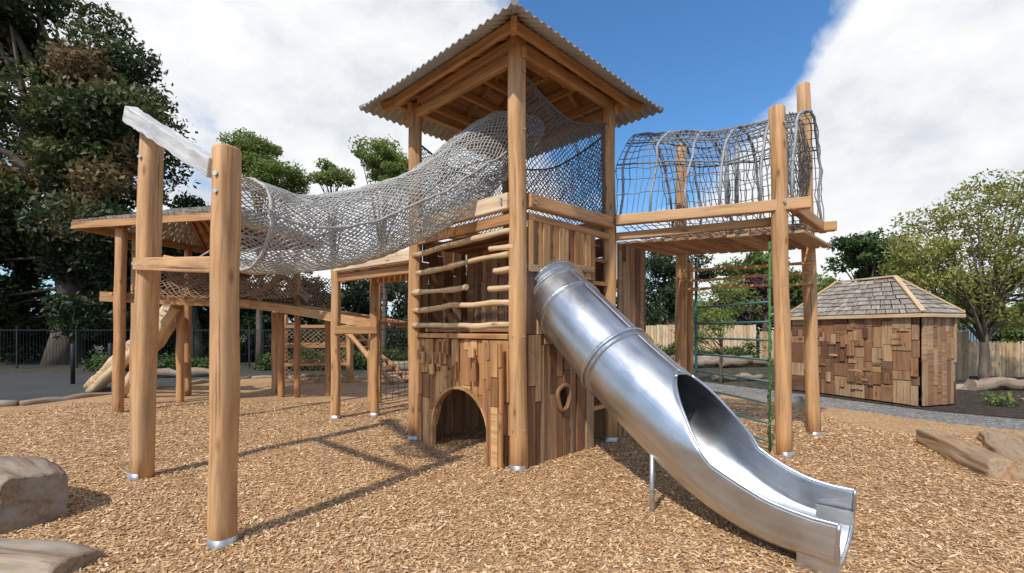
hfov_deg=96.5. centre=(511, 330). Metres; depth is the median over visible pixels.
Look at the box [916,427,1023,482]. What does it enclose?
timber sleeper
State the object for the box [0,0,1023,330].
sky
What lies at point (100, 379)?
timber ramp
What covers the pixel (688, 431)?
tube slide
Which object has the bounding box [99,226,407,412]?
raised walkway
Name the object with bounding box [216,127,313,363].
gum tree
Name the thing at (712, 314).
young tree
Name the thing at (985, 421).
gravel path
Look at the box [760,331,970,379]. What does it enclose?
paling fence
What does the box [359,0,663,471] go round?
playground tower
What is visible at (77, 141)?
macrocarpa tree
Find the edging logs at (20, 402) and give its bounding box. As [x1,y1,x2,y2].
[0,371,408,406]
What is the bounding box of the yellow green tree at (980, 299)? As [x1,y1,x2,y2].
[875,168,1023,377]
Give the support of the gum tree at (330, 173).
on the ground at (762, 369)
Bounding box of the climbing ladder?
[682,238,813,452]
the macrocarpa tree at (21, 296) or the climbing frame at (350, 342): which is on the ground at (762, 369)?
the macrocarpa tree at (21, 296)
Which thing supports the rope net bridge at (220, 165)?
on the woodchip ground at (256, 390)
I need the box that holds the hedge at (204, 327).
[1,305,428,361]
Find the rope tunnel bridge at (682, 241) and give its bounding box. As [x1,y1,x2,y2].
[616,82,836,457]
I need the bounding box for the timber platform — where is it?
[330,250,428,418]
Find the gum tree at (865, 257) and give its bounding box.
[821,227,944,303]
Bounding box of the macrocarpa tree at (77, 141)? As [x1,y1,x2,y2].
[0,0,200,365]
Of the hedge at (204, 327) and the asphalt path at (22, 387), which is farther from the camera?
the hedge at (204, 327)
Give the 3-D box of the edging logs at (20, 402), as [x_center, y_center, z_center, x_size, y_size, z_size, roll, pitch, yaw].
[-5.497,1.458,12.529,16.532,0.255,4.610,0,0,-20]
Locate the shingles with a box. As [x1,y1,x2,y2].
[72,205,318,246]
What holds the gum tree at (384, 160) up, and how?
on the ground at (762, 369)
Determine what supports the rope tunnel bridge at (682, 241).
on the woodchip ground at (256, 390)
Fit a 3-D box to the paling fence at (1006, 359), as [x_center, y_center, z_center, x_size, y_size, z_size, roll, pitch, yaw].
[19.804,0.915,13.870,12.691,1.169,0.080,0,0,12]
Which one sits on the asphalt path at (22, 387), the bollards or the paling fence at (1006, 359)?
the bollards
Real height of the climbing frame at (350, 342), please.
2.068 m
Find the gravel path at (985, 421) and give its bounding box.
[703,382,1023,430]
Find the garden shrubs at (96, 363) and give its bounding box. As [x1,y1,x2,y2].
[77,337,767,371]
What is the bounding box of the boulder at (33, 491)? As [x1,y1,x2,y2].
[0,452,67,535]
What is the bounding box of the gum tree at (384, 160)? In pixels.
[347,133,429,349]
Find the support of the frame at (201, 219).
on the woodchip ground at (256, 390)
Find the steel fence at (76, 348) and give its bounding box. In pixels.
[0,326,407,367]
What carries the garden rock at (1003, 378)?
on the garden bed
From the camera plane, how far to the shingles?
9.36 m
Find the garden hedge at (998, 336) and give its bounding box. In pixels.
[959,321,1023,342]
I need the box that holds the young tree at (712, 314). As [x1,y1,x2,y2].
[670,279,767,383]
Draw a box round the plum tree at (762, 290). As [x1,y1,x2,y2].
[709,274,773,324]
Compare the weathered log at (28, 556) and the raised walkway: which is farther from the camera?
the raised walkway
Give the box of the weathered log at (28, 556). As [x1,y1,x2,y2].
[0,539,98,572]
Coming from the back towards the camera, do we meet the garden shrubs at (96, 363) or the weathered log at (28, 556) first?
the garden shrubs at (96, 363)
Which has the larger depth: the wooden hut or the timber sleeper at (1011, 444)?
the wooden hut
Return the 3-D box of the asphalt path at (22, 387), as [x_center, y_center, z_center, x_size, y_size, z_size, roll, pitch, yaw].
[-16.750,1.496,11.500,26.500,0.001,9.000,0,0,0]
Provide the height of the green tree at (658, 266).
7.500 m
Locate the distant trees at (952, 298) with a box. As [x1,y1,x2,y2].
[646,272,1023,347]
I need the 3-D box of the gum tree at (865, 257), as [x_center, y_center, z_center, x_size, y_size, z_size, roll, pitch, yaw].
[25.213,-2.677,31.286,7.198,8.641,5.166,0,0,-22]
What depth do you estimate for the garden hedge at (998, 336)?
17.61 m
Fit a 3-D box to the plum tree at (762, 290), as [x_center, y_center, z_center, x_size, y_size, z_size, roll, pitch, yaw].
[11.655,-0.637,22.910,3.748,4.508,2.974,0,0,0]
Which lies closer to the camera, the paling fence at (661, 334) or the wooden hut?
the wooden hut
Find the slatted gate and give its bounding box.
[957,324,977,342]
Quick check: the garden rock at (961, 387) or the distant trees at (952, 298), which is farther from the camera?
the distant trees at (952, 298)
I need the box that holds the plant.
[977,387,1022,407]
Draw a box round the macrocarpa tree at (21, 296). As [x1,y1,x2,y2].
[0,190,255,359]
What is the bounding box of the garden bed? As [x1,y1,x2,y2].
[759,376,1023,417]
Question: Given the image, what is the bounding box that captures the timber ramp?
[83,305,185,397]
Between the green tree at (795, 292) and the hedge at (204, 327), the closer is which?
the hedge at (204, 327)
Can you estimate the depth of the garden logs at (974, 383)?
14.30 m
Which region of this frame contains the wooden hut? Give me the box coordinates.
[790,275,965,405]
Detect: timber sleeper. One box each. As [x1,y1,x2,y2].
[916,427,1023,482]
[976,430,1023,464]
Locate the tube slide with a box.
[508,259,856,572]
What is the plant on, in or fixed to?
on the garden bed
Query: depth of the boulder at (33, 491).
3.45 m
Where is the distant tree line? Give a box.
[47,276,658,354]
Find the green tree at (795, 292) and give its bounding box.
[713,251,842,331]
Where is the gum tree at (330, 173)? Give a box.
[306,158,356,257]
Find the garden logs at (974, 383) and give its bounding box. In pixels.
[157,353,1023,390]
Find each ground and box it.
[0,332,1023,419]
[0,374,1023,572]
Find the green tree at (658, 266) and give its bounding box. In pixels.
[646,251,717,324]
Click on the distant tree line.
(355, 295)
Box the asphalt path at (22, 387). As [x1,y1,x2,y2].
[0,373,319,400]
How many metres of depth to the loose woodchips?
3.71 m
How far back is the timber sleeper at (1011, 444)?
5.59 m
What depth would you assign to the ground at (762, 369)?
16.57 m
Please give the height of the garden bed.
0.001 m
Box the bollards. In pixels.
[70,343,112,383]
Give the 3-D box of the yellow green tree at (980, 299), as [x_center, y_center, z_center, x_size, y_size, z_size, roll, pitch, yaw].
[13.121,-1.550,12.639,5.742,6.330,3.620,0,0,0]
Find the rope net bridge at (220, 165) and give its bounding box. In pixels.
[123,105,545,550]
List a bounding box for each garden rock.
[956,384,968,389]
[985,377,1017,380]
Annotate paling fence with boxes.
[646,324,755,355]
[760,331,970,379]
[969,340,1023,376]
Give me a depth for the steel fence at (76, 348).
18.05 m
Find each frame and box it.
[71,212,322,397]
[284,315,408,384]
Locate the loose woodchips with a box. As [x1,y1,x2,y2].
[0,401,1023,572]
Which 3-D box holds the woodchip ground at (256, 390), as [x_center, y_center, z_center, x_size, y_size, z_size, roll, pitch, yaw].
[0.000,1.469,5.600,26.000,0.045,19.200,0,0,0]
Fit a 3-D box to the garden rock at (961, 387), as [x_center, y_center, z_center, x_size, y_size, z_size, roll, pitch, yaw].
[11.287,1.456,11.593,0.520,0.197,0.362,0,0,0]
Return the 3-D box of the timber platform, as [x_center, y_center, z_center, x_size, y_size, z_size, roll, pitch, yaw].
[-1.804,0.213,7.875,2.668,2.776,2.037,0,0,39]
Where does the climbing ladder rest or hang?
attached to the rope tunnel bridge at (682, 241)

